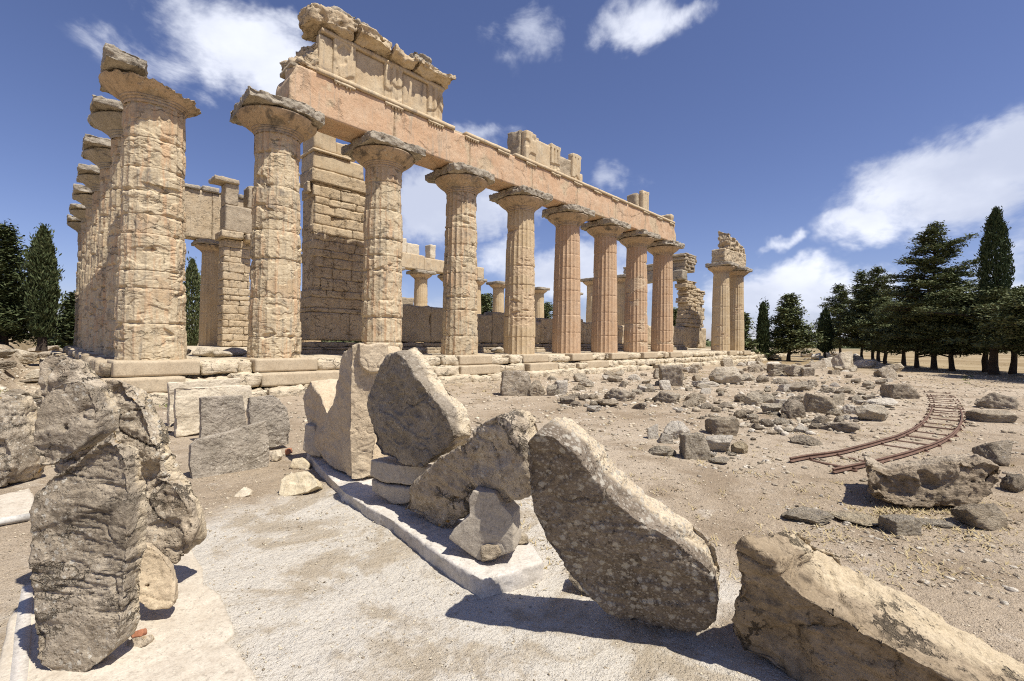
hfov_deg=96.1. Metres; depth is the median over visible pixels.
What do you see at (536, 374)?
step stone
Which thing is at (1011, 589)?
rubble scree
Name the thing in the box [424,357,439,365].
step stone
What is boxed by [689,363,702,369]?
stone
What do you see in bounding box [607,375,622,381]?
rock
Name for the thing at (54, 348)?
bank stone
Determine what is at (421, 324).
cella wall
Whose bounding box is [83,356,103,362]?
step stone
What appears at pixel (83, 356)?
step stone
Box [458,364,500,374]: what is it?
step block
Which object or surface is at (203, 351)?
loose stone
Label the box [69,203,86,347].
doric column
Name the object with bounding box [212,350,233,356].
loose stone
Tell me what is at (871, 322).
conifer tree
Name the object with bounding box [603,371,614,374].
stone
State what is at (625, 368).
step stone
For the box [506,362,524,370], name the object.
step stone
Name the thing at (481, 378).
step stone
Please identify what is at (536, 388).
rock
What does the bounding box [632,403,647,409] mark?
flat stone
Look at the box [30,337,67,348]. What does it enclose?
conifer tree
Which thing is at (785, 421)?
stone
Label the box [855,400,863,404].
stone
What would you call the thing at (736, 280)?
doric column
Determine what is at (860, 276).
conifer tree
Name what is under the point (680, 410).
stone
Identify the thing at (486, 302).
conifer tree
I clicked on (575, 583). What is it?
stone
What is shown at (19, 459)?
boulder
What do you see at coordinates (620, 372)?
stone
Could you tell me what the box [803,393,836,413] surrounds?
stone block
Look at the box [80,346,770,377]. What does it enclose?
temple platform
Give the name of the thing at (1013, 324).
conifer tree
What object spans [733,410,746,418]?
stone
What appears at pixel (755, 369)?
stone
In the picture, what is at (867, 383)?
stone
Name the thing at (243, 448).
cut slab
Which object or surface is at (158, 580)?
half round stone
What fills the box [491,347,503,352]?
loose stone
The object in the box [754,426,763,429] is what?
stone
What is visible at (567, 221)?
doric column
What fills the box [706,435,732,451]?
rock
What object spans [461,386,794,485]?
rubble scree
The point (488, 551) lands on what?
stone
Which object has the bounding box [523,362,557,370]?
step block
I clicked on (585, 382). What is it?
rock
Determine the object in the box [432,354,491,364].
step block
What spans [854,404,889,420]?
rock
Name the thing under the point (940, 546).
rubble scree
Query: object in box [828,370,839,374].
stone
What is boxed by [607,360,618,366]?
step stone
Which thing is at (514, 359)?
step stone
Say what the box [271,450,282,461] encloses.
stone
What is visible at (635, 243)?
doric column
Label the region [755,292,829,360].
conifer tree
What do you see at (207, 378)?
step stone
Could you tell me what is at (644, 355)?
step block
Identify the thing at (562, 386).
stone block
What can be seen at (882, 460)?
railway track
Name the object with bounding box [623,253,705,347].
wall
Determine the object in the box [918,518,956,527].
flat stone
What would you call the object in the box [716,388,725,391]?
stone
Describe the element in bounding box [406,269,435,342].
doric column
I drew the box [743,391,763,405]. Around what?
rock
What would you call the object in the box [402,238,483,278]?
entablature
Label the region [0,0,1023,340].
sky
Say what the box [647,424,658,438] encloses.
stone block
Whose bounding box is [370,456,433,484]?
support block
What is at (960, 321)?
conifer tree
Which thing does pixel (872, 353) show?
conifer tree
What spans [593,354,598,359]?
step stone
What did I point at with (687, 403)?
stone
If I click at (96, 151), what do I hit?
doric column
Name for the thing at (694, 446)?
stone block
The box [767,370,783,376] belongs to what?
stone
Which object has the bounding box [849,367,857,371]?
stone
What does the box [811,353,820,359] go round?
stone
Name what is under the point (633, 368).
step stone
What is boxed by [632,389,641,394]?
stone
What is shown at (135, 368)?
step block
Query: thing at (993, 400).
flat stone
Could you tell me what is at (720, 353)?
step stone
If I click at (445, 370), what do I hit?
step stone
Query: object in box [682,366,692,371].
stone
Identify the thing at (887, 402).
flat stone
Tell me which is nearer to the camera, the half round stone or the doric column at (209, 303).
the half round stone
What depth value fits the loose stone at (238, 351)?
17.89 m
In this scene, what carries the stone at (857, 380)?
on the ground at (392, 576)
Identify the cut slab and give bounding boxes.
[167,378,240,426]
[173,385,251,436]
[188,420,268,478]
[199,395,246,437]
[246,395,289,447]
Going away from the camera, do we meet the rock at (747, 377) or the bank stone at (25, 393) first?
the bank stone at (25, 393)
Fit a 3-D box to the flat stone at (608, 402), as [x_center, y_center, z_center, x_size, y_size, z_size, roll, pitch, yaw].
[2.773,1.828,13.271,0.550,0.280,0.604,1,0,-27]
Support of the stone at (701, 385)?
on the ground at (392, 576)
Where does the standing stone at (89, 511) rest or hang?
on the paving at (191, 630)
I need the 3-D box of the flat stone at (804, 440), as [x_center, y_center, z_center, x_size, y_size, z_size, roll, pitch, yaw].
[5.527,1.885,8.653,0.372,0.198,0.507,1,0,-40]
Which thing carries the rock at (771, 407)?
on the ground at (392, 576)
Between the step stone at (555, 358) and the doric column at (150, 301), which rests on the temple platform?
the step stone at (555, 358)
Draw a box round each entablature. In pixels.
[91,164,243,240]
[276,3,675,241]
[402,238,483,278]
[711,231,745,266]
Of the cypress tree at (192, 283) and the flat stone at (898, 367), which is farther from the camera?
the cypress tree at (192, 283)
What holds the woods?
on the ground at (392, 576)
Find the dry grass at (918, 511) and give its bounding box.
[445,359,1022,595]
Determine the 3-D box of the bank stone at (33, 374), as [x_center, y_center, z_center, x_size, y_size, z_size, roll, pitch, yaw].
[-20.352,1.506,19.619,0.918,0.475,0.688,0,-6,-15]
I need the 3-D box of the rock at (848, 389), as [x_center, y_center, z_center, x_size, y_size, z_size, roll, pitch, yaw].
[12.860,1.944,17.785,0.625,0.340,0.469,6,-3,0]
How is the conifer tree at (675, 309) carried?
on the ground at (392, 576)
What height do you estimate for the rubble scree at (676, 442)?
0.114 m
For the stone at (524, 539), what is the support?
on the concrete footing
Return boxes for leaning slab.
[367,349,470,467]
[405,409,537,526]
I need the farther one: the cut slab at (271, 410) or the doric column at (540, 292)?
the doric column at (540, 292)
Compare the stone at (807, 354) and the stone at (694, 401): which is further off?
the stone at (807, 354)
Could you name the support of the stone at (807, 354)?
on the ground at (392, 576)
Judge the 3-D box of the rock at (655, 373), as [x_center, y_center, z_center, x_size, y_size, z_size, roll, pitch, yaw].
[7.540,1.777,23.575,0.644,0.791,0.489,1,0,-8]
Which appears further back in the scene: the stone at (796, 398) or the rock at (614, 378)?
the rock at (614, 378)
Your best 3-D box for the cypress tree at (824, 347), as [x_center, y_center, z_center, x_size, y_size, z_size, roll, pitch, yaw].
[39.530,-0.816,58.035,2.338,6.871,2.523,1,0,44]
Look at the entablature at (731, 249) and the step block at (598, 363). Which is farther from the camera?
the entablature at (731, 249)
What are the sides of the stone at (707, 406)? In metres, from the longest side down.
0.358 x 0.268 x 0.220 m
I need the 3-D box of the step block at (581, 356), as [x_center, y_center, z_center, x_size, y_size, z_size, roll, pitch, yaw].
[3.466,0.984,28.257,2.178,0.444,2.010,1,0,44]
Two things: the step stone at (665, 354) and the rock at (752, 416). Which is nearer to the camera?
the rock at (752, 416)
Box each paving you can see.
[0,489,33,517]
[0,549,255,680]
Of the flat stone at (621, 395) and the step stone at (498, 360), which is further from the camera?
the step stone at (498, 360)
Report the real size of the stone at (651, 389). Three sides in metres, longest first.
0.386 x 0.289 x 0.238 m
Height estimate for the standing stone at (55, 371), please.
0.819 m
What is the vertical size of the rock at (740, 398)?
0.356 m
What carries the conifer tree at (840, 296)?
on the ground at (392, 576)
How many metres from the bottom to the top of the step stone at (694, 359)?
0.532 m
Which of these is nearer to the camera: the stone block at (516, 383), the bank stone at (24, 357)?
the stone block at (516, 383)
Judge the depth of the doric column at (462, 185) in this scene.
21.71 m
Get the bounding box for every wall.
[301,297,687,354]
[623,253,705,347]
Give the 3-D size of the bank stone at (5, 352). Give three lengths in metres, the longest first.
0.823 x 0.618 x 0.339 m
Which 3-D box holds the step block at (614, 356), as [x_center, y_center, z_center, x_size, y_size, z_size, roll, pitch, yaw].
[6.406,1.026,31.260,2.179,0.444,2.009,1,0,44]
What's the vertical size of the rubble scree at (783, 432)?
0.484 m
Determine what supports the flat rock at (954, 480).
on the ground at (392, 576)
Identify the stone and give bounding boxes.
[0,349,16,357]
[0,360,16,369]
[3,389,24,393]
[6,392,29,395]
[14,349,37,363]
[20,379,38,382]
[23,370,38,378]
[27,345,59,352]
[28,437,149,671]
[32,381,120,465]
[33,396,41,401]
[35,389,40,395]
[36,400,41,406]
[38,350,60,357]
[38,354,115,473]
[67,349,79,356]
[80,353,103,359]
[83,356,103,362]
[89,357,114,374]
[98,363,110,377]
[105,379,206,563]
[127,634,154,647]
[139,542,177,609]
[147,392,167,406]
[185,375,227,381]
[192,347,222,356]
[200,362,238,374]
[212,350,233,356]
[223,347,246,355]
[227,372,262,387]
[234,486,252,496]
[237,361,251,372]
[251,387,266,396]
[262,384,306,396]
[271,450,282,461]
[279,471,322,495]
[285,448,292,454]
[289,457,311,468]
[318,358,340,369]
[409,347,425,353]
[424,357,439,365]
[432,365,458,376]
[436,355,458,365]
[438,376,455,383]
[449,486,521,559]
[452,374,471,382]
[471,375,491,381]
[480,543,500,561]
[483,372,501,380]
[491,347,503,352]
[492,357,508,364]
[499,354,522,363]
[500,365,514,371]
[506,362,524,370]
[519,532,529,544]
[527,370,543,377]
[540,370,559,376]
[547,376,556,379]
[548,354,564,361]
[552,368,577,375]
[558,362,568,368]
[560,396,574,403]
[562,362,575,367]
[568,393,579,397]
[569,401,581,405]
[569,572,584,592]
[572,362,587,368]
[572,385,585,390]
[573,373,586,381]
[577,368,591,373]
[578,393,588,399]
[585,367,606,373]
[588,394,597,399]
[589,401,597,405]
[593,353,605,359]
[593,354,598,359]
[596,399,618,405]
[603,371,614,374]
[604,388,635,401]
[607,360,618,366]
[607,366,620,371]
[613,360,635,364]
[615,370,624,375]
[616,365,629,371]
[618,380,627,386]
[620,352,632,359]
[623,365,639,371]
[628,374,640,380]
[629,359,648,365]
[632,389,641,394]
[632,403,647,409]
[633,353,640,358]
[637,385,646,391]
[639,365,652,370]
[645,359,655,364]
[645,387,655,392]
[652,364,666,368]
[652,391,680,403]
[655,359,663,363]
[658,351,668,357]
[663,359,673,362]
[665,357,684,362]
[675,407,682,412]
[678,351,688,357]
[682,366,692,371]
[683,356,698,361]
[683,400,694,407]
[684,358,690,362]
[688,367,698,372]
[688,398,698,406]
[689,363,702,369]
[692,374,701,380]
[693,352,700,356]
[695,351,708,356]
[696,383,709,388]
[700,357,711,361]
[700,388,711,393]
[701,403,713,408]
[708,456,728,463]
[711,407,720,411]
[715,352,726,355]
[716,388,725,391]
[719,402,734,408]
[720,359,733,366]
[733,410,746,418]
[736,362,745,365]
[747,364,760,369]
[748,367,759,371]
[750,419,758,422]
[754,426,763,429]
[761,419,774,426]
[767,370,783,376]
[771,378,788,383]
[773,419,782,424]
[774,399,786,404]
[774,418,789,424]
[780,413,787,418]
[783,428,792,431]
[787,396,802,402]
[789,435,822,445]
[793,425,807,432]
[800,350,812,356]
[801,367,814,375]
[805,385,812,389]
[807,379,817,386]
[808,423,819,428]
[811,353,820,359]
[811,415,825,423]
[818,387,834,392]
[819,422,859,432]
[823,357,831,366]
[826,511,878,525]
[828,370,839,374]
[830,382,839,386]
[834,366,844,370]
[834,416,844,421]
[835,389,844,393]
[839,404,856,414]
[843,415,851,419]
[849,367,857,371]
[851,378,860,383]
[852,395,863,402]
[853,355,862,359]
[853,359,884,367]
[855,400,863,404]
[861,364,873,367]
[862,381,873,386]
[862,394,875,399]
[864,398,898,406]
[875,378,885,383]
[881,363,903,371]
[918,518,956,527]
[974,392,1019,409]
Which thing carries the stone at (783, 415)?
on the ground at (392, 576)
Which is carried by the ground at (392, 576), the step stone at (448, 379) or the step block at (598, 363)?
the step stone at (448, 379)
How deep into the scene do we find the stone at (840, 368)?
32.53 m
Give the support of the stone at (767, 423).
on the ground at (392, 576)
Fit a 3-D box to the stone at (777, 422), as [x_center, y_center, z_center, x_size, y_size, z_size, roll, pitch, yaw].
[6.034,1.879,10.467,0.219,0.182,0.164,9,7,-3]
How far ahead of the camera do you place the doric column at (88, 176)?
21.48 m
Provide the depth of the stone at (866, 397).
15.59 m
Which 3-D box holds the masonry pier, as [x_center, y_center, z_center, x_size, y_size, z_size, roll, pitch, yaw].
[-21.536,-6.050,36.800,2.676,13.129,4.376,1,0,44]
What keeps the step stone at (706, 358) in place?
on the step stone
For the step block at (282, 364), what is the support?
on the temple platform
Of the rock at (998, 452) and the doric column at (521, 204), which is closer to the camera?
the rock at (998, 452)
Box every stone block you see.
[500,370,530,395]
[554,380,567,394]
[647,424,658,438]
[658,365,682,386]
[658,433,672,443]
[679,432,710,459]
[691,381,719,386]
[705,416,739,435]
[766,363,790,374]
[777,384,791,391]
[784,366,802,375]
[803,360,826,369]
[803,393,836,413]
[830,393,844,404]
[878,514,921,535]
[880,384,919,398]
[965,409,1018,422]
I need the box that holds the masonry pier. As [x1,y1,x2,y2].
[208,175,253,346]
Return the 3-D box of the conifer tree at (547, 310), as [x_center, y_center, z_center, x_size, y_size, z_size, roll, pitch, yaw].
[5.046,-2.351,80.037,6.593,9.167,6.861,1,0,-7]
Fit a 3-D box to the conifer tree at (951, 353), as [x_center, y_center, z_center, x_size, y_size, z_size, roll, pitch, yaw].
[33.868,-1.298,35.690,6.588,7.651,6.809,1,0,44]
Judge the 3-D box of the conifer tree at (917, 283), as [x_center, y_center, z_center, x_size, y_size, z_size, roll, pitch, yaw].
[33.386,-3.561,36.281,7.988,12.137,9.255,1,0,2]
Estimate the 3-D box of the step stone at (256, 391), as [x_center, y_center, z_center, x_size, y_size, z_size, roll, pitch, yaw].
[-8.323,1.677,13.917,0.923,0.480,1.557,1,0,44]
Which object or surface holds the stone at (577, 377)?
on the ground at (392, 576)
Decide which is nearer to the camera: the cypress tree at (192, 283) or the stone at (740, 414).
the stone at (740, 414)
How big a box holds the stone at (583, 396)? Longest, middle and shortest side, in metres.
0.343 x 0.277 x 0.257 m
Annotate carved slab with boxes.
[303,346,399,476]
[350,342,388,478]
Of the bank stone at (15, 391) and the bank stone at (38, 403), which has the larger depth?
the bank stone at (15, 391)
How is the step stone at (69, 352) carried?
on the step stone
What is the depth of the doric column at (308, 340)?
44.20 m
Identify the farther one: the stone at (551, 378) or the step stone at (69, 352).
the step stone at (69, 352)
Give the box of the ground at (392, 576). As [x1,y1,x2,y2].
[0,332,1023,680]
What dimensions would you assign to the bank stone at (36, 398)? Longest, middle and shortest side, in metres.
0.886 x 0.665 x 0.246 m
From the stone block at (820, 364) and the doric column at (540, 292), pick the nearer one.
the stone block at (820, 364)
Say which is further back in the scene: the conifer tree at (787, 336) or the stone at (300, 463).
the conifer tree at (787, 336)
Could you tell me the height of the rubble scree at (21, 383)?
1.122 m
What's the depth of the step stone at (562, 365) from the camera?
25.30 m
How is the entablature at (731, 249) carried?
on the doric column at (736, 280)
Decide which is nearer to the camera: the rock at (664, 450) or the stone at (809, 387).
the rock at (664, 450)
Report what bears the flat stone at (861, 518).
on the ground at (392, 576)
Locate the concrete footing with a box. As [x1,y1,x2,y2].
[306,453,542,598]
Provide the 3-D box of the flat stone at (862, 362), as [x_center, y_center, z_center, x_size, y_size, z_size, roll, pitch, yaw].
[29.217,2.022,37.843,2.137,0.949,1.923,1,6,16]
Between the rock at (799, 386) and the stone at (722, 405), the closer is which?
the stone at (722, 405)
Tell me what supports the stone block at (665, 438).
on the ground at (392, 576)
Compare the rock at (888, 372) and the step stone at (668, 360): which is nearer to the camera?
the rock at (888, 372)
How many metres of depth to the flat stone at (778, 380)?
20.90 m
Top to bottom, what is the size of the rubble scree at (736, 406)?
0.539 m
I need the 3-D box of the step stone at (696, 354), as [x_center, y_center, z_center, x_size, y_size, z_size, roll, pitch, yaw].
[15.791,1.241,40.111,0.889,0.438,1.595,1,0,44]
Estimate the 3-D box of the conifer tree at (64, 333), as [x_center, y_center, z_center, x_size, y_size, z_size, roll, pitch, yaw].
[-37.715,-1.729,39.968,4.638,5.542,4.338,1,0,44]
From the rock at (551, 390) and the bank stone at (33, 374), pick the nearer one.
the rock at (551, 390)
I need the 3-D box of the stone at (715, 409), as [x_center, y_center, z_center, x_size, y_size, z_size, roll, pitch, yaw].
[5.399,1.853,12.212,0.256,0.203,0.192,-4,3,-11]
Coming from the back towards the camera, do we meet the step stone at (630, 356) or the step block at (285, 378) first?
the step stone at (630, 356)
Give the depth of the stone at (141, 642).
2.69 m
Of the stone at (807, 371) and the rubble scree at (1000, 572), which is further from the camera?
the stone at (807, 371)
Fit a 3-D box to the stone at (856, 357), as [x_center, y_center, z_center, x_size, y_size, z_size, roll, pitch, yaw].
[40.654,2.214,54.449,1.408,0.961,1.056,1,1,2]
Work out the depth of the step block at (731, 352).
45.31 m
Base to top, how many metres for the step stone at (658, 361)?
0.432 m
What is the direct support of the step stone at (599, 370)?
on the ground at (392, 576)
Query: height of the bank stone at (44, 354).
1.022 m
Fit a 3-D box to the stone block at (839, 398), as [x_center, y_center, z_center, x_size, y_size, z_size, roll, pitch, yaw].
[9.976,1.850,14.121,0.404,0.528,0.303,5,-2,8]
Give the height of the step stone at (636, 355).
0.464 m
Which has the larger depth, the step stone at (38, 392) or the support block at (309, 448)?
the step stone at (38, 392)
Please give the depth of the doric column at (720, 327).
45.76 m
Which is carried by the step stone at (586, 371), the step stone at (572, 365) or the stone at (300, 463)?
the step stone at (572, 365)
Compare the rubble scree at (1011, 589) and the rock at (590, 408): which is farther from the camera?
the rock at (590, 408)
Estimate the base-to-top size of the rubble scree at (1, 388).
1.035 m
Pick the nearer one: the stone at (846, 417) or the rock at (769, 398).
the stone at (846, 417)
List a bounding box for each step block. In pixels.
[101,375,184,392]
[107,358,199,376]
[236,357,317,371]
[259,370,338,386]
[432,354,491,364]
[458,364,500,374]
[495,353,547,362]
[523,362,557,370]
[545,353,592,360]
[577,360,608,367]
[585,352,627,359]
[629,352,657,358]
[648,351,681,356]
[708,350,736,354]
[730,350,750,354]
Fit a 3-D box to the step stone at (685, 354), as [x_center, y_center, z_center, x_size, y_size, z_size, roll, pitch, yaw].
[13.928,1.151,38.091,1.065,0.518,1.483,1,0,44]
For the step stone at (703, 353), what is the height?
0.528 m
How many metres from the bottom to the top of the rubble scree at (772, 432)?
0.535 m
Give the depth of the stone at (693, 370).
28.35 m
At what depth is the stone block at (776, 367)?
23.84 m
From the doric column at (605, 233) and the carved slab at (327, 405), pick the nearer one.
the carved slab at (327, 405)
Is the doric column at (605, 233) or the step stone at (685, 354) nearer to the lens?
the doric column at (605, 233)
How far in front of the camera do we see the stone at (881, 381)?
20.68 m
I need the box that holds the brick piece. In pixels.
[131,628,146,637]
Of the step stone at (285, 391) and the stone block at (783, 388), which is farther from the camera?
the stone block at (783, 388)
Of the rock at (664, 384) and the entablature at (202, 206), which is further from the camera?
the entablature at (202, 206)
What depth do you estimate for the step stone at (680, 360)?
35.77 m
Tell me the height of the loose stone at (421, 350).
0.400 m
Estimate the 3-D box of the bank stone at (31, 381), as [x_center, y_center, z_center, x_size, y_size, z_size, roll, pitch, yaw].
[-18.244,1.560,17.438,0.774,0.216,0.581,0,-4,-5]
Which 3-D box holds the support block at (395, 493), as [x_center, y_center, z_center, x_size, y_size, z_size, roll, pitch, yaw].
[-1.083,1.550,4.889,0.777,0.284,0.412,1,0,30]
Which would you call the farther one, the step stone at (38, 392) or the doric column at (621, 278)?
the doric column at (621, 278)
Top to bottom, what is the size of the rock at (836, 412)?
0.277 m
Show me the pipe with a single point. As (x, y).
(14, 519)
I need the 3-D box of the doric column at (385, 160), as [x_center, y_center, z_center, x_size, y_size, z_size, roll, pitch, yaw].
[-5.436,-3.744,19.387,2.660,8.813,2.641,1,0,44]
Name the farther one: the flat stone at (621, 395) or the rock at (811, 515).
the flat stone at (621, 395)
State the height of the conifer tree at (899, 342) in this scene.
6.608 m
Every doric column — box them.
[66,214,81,346]
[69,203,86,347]
[72,184,92,348]
[76,163,99,350]
[81,134,111,353]
[87,95,123,356]
[98,42,201,359]
[191,238,218,345]
[229,86,324,357]
[301,254,320,341]
[341,130,426,350]
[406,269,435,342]
[425,162,494,354]
[437,274,443,301]
[476,278,486,313]
[486,281,504,312]
[489,185,552,353]
[534,287,549,343]
[542,204,595,352]
[580,217,630,352]
[580,277,592,321]
[617,229,660,351]
[617,274,625,325]
[647,240,684,351]
[705,261,738,350]
[729,267,752,350]
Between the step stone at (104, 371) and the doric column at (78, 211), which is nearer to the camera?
the step stone at (104, 371)
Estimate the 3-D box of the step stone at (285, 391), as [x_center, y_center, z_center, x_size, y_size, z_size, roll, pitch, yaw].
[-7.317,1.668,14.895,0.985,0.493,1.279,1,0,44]
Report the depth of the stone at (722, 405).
12.90 m
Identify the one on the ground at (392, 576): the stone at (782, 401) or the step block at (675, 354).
the stone at (782, 401)
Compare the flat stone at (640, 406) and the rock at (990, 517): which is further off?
the flat stone at (640, 406)
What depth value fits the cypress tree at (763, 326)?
51.63 m
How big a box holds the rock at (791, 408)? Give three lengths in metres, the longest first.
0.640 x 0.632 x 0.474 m
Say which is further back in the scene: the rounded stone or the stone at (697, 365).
the stone at (697, 365)
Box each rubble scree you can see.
[0,358,39,403]
[0,359,39,407]
[3,357,36,392]
[461,384,791,486]
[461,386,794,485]
[488,396,791,488]
[546,363,914,435]
[548,359,911,434]
[557,366,915,434]
[761,487,1023,600]
[763,491,1023,611]
[776,493,1023,606]
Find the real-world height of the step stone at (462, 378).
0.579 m
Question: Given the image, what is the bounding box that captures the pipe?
[0,513,29,524]
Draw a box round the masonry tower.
[300,132,365,340]
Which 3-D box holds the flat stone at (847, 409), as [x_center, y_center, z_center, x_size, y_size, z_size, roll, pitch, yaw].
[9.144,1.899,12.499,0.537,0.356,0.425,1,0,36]
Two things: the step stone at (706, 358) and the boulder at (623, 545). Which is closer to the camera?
the boulder at (623, 545)
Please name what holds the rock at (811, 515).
on the ground at (392, 576)
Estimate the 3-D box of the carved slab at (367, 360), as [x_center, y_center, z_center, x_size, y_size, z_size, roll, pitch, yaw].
[-1.768,0.843,5.693,0.442,1.639,0.539,1,0,-17]
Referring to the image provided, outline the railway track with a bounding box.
[789,391,966,472]
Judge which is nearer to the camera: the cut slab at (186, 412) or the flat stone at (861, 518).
the flat stone at (861, 518)
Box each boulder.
[0,394,44,486]
[527,417,720,632]
[731,530,1023,680]
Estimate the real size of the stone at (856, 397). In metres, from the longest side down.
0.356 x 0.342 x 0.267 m
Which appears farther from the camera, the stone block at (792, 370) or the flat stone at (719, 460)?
the stone block at (792, 370)
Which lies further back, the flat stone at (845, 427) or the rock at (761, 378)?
the rock at (761, 378)
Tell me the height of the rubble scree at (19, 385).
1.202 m
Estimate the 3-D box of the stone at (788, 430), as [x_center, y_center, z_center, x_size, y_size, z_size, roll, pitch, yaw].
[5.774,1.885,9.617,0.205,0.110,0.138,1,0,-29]
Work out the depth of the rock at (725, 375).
20.35 m
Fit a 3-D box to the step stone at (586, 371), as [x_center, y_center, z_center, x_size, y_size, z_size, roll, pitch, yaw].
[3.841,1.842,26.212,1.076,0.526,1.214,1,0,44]
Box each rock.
[528,380,544,395]
[546,384,556,395]
[578,378,593,386]
[587,405,601,411]
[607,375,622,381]
[648,446,676,455]
[653,368,659,378]
[659,380,670,389]
[663,421,689,437]
[684,392,706,403]
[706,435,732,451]
[708,366,742,384]
[731,441,747,453]
[734,394,745,402]
[741,373,754,380]
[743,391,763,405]
[747,413,758,419]
[756,375,768,382]
[760,403,781,411]
[763,394,775,402]
[780,399,805,418]
[781,506,833,525]
[788,381,807,390]
[827,408,842,415]
[831,351,853,369]
[838,386,854,393]
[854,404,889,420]
[863,454,1000,508]
[873,367,896,378]
[950,503,1007,530]
[971,440,1012,466]
[1000,474,1023,492]
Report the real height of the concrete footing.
0.303 m
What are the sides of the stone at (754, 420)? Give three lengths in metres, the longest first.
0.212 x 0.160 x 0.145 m
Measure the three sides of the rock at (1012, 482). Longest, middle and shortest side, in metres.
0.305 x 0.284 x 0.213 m
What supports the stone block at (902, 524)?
on the ground at (392, 576)
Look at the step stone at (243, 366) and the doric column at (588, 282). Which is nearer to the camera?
the step stone at (243, 366)
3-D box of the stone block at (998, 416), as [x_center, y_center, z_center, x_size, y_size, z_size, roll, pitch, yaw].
[11.703,1.885,11.216,0.802,0.344,0.602,-1,3,14]
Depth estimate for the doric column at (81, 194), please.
24.41 m
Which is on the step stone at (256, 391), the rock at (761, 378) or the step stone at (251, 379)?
the step stone at (251, 379)
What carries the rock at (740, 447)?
on the ground at (392, 576)
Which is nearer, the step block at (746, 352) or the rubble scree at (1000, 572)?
the rubble scree at (1000, 572)
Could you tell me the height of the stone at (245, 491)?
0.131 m
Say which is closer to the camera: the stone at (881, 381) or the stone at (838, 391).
the stone at (838, 391)
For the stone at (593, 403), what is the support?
on the ground at (392, 576)
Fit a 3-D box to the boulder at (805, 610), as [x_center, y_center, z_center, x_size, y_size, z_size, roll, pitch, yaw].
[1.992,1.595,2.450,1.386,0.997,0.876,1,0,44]
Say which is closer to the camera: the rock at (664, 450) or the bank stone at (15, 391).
the rock at (664, 450)
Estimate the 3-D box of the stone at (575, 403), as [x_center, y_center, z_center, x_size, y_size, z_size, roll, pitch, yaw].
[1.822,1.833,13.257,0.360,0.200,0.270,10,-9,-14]
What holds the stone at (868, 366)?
on the ground at (392, 576)
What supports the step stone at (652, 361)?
on the step stone at (655, 366)
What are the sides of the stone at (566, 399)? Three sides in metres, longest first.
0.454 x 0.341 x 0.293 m
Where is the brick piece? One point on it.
(140, 632)
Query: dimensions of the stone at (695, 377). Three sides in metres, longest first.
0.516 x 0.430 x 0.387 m
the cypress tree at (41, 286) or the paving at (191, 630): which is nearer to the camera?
the paving at (191, 630)
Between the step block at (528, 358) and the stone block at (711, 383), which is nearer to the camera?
the stone block at (711, 383)
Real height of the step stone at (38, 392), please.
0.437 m
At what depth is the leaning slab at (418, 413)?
4.48 m
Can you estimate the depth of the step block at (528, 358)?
24.39 m
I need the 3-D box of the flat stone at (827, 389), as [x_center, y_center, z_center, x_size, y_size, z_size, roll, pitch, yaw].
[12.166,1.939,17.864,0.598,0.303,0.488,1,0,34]
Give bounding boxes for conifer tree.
[0,219,57,346]
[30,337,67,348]
[48,290,75,346]
[481,293,492,314]
[544,301,552,318]
[673,307,677,325]
[744,312,762,353]
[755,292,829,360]
[811,283,855,352]
[828,269,872,358]
[832,265,896,361]
[848,296,899,363]
[849,297,874,358]
[858,297,945,367]
[864,296,910,365]
[871,220,980,369]
[900,274,988,370]
[911,284,1023,373]
[921,293,1007,371]
[968,288,1023,356]
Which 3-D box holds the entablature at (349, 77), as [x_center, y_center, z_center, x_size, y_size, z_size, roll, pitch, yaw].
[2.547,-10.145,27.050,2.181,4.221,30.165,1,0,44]
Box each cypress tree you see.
[16,222,65,350]
[183,251,200,345]
[754,298,773,358]
[815,307,835,357]
[972,206,1015,374]
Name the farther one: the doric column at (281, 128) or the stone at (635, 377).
the stone at (635, 377)
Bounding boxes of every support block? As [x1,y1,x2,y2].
[303,423,320,456]
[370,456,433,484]
[372,478,410,503]
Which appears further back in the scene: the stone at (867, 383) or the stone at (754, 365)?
the stone at (754, 365)
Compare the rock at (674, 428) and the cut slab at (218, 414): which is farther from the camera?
the rock at (674, 428)
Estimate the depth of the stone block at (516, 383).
15.42 m
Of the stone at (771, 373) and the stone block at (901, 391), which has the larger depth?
the stone at (771, 373)
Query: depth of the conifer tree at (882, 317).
43.06 m
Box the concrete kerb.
[10,584,33,680]
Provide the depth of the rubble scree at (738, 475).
7.14 m
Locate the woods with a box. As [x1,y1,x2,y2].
[16,332,1021,349]
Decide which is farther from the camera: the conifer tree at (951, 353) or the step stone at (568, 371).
the conifer tree at (951, 353)
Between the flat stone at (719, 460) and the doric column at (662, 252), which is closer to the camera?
the flat stone at (719, 460)
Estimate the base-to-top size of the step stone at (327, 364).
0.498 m
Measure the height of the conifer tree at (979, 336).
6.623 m
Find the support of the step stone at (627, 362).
on the step stone at (633, 368)
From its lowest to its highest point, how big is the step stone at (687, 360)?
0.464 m
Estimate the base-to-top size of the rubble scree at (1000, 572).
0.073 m
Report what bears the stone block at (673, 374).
on the ground at (392, 576)
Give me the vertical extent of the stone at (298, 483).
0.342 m
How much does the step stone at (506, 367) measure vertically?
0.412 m

